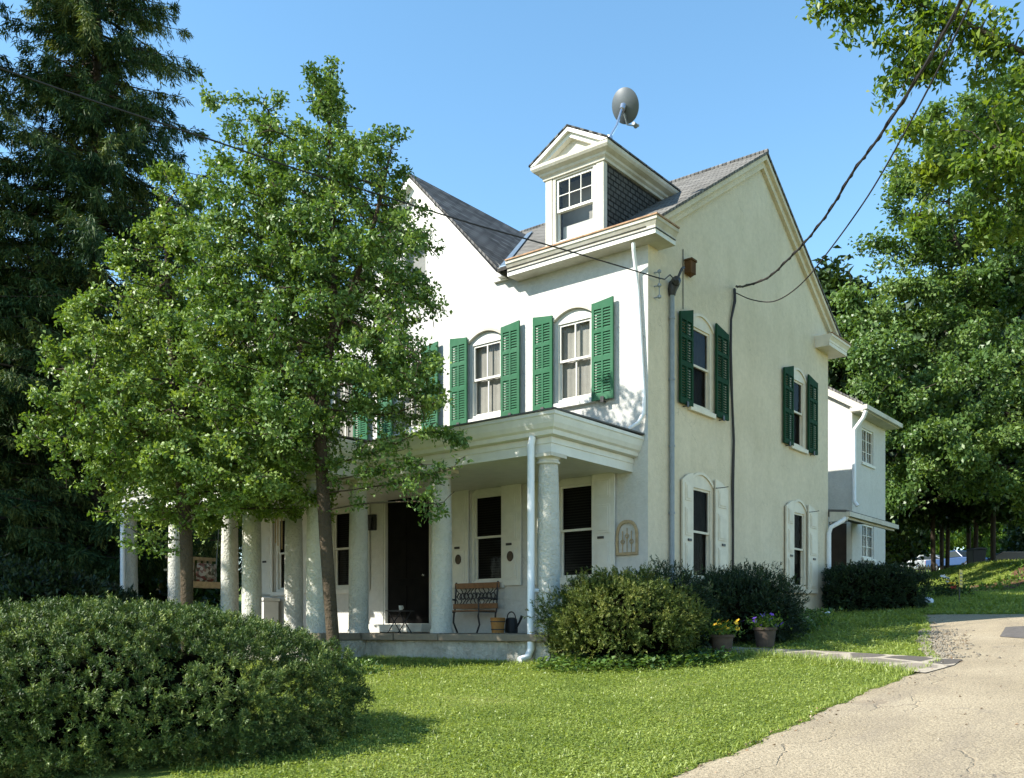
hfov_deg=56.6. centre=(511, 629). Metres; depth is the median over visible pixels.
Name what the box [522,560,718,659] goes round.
juniper shrub
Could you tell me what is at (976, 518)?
woodland tree
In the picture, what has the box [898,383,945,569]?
woodland tree
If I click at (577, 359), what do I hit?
window
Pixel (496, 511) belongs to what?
window
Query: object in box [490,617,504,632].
wooden pail
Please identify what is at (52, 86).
overhead cable
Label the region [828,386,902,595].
annex
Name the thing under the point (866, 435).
window
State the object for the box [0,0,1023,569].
sky
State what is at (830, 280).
woodland tree
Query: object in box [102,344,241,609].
woodland tree
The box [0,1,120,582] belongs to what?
spruce tree
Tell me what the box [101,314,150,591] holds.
woodland tree
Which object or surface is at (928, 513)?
woodland tree
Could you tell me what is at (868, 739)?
driveway
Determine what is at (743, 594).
yew shrub
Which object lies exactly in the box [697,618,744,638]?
flowering plant
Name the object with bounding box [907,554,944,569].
parked car
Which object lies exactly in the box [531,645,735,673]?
ground ivy
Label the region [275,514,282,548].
wind chime
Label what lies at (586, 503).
window
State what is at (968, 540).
woodland tree
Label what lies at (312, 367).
leafy tree
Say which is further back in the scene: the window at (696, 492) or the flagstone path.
the window at (696, 492)
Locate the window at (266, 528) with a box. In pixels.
[261,511,306,595]
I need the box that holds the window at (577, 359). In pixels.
[533,296,613,410]
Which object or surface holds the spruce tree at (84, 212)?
on the lawn at (156, 772)
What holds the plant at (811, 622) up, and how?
on the lawn at (156, 772)
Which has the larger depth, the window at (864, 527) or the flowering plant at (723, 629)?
the window at (864, 527)
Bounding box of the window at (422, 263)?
[402,242,426,291]
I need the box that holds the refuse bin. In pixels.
[966,547,986,563]
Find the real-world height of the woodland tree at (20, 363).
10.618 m
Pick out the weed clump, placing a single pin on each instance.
(366, 663)
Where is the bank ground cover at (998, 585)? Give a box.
[946,558,1023,590]
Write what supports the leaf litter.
on the lawn at (156, 772)
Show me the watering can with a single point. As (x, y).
(511, 624)
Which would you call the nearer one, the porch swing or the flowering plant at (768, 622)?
the flowering plant at (768, 622)
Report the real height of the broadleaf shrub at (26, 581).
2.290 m
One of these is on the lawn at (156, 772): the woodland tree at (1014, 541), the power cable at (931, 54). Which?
the woodland tree at (1014, 541)
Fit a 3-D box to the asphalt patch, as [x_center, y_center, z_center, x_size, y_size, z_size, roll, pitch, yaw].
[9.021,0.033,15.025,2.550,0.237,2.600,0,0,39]
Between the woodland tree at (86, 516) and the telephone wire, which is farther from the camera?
the woodland tree at (86, 516)
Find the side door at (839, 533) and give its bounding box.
[831,523,846,595]
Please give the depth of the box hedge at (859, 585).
22.05 m
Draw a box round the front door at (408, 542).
[388,497,428,622]
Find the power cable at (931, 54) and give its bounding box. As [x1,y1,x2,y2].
[735,0,963,287]
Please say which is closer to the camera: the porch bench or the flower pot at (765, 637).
the flower pot at (765, 637)
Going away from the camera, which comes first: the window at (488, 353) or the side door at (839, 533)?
the window at (488, 353)
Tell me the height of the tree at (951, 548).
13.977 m
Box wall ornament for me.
[616,520,638,555]
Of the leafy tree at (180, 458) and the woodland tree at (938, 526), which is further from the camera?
the woodland tree at (938, 526)
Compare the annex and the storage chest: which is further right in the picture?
the annex
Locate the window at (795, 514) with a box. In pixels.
[785,499,817,593]
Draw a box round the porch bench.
[452,581,499,632]
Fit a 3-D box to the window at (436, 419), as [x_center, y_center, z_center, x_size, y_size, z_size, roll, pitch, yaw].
[-2.161,-5.010,20.120,1.785,1.880,0.282,0,0,39]
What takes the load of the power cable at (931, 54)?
attached to the white house
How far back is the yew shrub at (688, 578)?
14.97 m
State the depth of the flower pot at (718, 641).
14.17 m
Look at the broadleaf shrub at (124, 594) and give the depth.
20.34 m
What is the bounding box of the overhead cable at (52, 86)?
[0,67,660,278]
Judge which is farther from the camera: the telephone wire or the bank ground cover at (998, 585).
the bank ground cover at (998, 585)
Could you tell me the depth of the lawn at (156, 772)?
10.06 m
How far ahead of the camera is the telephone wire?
11.96 m
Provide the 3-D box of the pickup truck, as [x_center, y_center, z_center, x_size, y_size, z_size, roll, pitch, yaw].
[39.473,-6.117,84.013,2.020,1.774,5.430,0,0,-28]
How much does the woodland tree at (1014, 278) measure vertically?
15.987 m
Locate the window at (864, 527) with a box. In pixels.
[862,524,875,561]
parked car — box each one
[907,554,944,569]
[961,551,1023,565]
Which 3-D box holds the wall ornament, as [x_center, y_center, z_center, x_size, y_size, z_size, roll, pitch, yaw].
[2.026,-1.630,16.736,0.450,0.620,0.039,0,0,39]
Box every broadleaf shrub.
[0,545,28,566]
[0,552,119,644]
[73,575,146,640]
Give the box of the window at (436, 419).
[377,341,438,437]
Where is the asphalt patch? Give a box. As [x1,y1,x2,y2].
[1000,626,1023,637]
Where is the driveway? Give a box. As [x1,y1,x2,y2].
[672,614,1023,777]
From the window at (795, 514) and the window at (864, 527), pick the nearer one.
the window at (795, 514)
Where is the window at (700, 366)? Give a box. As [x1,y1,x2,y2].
[679,310,728,420]
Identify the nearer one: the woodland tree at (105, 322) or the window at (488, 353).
the window at (488, 353)
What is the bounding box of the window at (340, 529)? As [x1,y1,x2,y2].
[332,502,369,593]
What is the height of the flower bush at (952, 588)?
0.994 m
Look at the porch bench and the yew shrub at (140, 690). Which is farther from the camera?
the porch bench
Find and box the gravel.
[916,628,1000,657]
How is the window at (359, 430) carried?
in the white house
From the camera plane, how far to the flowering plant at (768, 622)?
15.15 m
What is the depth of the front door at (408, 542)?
20.28 m
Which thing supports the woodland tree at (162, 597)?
on the lawn at (156, 772)
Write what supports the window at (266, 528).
in the white house
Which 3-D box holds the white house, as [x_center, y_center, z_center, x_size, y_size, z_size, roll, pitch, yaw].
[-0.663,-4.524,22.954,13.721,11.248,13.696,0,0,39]
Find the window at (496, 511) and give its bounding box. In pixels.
[451,484,521,588]
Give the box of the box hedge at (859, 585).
[821,559,936,611]
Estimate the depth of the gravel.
14.31 m
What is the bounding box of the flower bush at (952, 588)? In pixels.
[919,565,974,596]
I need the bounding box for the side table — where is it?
[385,610,413,632]
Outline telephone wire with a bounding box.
[736,0,972,302]
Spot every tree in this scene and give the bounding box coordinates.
[0,0,241,591]
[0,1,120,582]
[1,339,44,526]
[12,158,342,653]
[14,258,113,346]
[25,453,145,594]
[81,472,192,605]
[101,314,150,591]
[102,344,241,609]
[155,55,474,670]
[204,518,241,605]
[795,0,1023,259]
[811,245,936,533]
[826,58,1023,532]
[849,294,961,571]
[885,518,929,564]
[885,528,945,566]
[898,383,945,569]
[899,366,999,563]
[910,528,962,569]
[916,250,1023,560]
[920,333,1023,547]
[931,240,1023,504]
[936,383,1013,568]
[936,531,979,557]
[950,522,1007,557]
[988,517,1023,558]
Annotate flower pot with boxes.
[709,635,734,654]
[752,627,777,647]
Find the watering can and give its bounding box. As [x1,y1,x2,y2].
[505,611,522,632]
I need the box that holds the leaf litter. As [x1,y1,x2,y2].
[685,613,1023,777]
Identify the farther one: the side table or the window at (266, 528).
the window at (266, 528)
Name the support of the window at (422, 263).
in the white house
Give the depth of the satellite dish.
17.23 m
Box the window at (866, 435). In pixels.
[861,428,875,468]
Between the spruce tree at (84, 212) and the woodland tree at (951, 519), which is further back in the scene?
the woodland tree at (951, 519)
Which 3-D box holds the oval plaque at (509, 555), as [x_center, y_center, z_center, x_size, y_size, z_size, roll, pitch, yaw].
[-0.039,-1.420,18.285,0.150,0.200,0.020,0,0,39]
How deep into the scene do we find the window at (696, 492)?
18.19 m
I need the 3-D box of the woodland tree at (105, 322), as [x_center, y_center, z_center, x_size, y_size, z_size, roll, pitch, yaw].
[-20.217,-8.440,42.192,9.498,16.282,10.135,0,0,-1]
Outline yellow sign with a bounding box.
[959,570,962,599]
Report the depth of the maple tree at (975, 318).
34.71 m
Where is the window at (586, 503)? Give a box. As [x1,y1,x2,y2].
[535,473,614,585]
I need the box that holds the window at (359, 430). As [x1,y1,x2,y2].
[318,381,367,439]
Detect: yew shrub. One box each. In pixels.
[0,591,376,777]
[622,554,723,654]
[689,557,811,645]
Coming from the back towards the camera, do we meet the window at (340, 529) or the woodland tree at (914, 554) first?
the woodland tree at (914, 554)
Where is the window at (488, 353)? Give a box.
[450,320,519,425]
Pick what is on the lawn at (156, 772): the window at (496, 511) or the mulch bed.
the mulch bed
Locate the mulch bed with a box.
[945,565,1023,591]
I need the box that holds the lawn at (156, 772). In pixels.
[0,561,1023,777]
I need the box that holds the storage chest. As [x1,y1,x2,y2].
[262,598,279,623]
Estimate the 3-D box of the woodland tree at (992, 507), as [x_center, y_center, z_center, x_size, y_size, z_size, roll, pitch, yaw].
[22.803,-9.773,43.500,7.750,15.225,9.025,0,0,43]
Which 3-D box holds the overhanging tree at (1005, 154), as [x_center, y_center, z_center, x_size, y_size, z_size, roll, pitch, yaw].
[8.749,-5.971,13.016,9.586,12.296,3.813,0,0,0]
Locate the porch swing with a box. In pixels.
[164,520,221,588]
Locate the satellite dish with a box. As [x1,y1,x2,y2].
[608,87,638,138]
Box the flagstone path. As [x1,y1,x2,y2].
[668,646,961,672]
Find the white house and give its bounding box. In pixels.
[117,124,851,662]
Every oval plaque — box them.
[455,555,460,563]
[507,551,512,560]
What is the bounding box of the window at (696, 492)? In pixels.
[681,472,727,577]
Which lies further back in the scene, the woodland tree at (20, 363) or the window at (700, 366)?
the woodland tree at (20, 363)
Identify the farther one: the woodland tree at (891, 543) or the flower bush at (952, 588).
the woodland tree at (891, 543)
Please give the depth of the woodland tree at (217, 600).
47.17 m
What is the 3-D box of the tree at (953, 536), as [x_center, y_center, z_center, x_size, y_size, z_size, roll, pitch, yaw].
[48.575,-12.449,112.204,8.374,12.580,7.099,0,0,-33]
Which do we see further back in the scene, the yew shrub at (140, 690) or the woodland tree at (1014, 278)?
the woodland tree at (1014, 278)
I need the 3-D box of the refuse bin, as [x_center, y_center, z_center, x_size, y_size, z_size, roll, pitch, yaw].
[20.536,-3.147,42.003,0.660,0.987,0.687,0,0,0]
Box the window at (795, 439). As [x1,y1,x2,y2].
[783,366,817,455]
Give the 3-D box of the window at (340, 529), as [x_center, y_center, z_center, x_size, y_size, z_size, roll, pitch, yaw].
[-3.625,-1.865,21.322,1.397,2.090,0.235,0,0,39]
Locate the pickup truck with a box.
[925,550,987,570]
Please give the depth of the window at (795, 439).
21.90 m
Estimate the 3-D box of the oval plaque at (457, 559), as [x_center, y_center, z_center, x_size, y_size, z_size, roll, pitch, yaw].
[-1.086,-1.420,19.121,0.150,0.200,0.020,0,0,39]
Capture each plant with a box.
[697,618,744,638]
[738,611,791,630]
[791,616,829,632]
[796,607,847,627]
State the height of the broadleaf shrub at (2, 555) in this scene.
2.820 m
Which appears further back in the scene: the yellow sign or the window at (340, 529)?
the yellow sign
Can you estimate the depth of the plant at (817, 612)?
18.45 m
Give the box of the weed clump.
[331,656,390,675]

